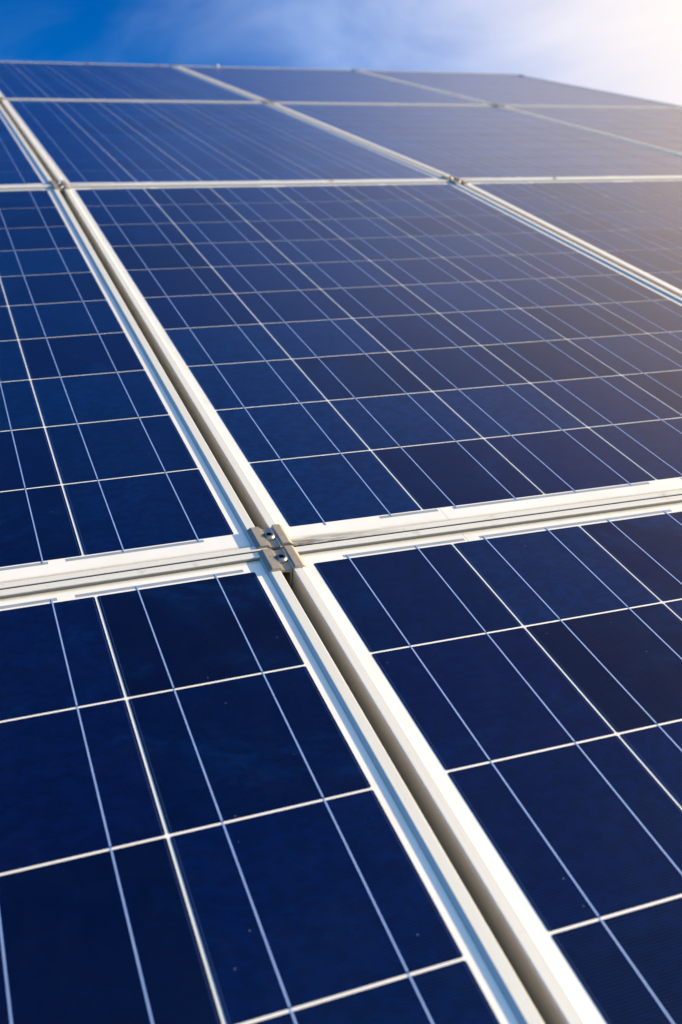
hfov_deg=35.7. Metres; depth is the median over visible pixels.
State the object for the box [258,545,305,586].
clamp
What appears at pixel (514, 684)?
solar panel
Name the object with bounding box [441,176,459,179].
clamp
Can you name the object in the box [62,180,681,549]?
solar panel
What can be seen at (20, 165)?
solar panel
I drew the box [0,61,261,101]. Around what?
solar panel
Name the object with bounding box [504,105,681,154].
solar panel
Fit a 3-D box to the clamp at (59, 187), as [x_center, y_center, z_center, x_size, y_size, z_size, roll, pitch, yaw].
[-0.641,-0.735,2.429,0.040,0.025,0.040,-7,31,-19]
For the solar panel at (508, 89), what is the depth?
5.25 m
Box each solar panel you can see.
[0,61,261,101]
[0,105,51,186]
[0,186,266,589]
[0,552,543,1023]
[1,99,445,196]
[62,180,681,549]
[177,65,489,104]
[272,102,681,179]
[282,495,681,1023]
[360,70,681,107]
[461,177,681,297]
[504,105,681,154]
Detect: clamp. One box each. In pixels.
[49,180,66,193]
[51,184,70,198]
[247,524,292,549]
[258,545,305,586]
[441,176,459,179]
[448,179,467,185]
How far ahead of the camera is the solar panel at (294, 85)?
4.89 m
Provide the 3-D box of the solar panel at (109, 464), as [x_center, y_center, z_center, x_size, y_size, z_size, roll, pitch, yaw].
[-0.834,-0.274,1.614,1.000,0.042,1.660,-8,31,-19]
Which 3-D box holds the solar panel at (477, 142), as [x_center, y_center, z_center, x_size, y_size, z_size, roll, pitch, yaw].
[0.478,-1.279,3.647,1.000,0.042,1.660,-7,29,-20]
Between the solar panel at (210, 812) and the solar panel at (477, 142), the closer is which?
the solar panel at (210, 812)
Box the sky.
[0,0,681,105]
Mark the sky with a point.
(633, 48)
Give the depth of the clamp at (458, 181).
2.76 m
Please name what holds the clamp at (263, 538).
attached to the support rail
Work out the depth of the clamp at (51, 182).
2.46 m
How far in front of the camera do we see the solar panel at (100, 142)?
3.10 m
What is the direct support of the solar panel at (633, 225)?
on the support rail

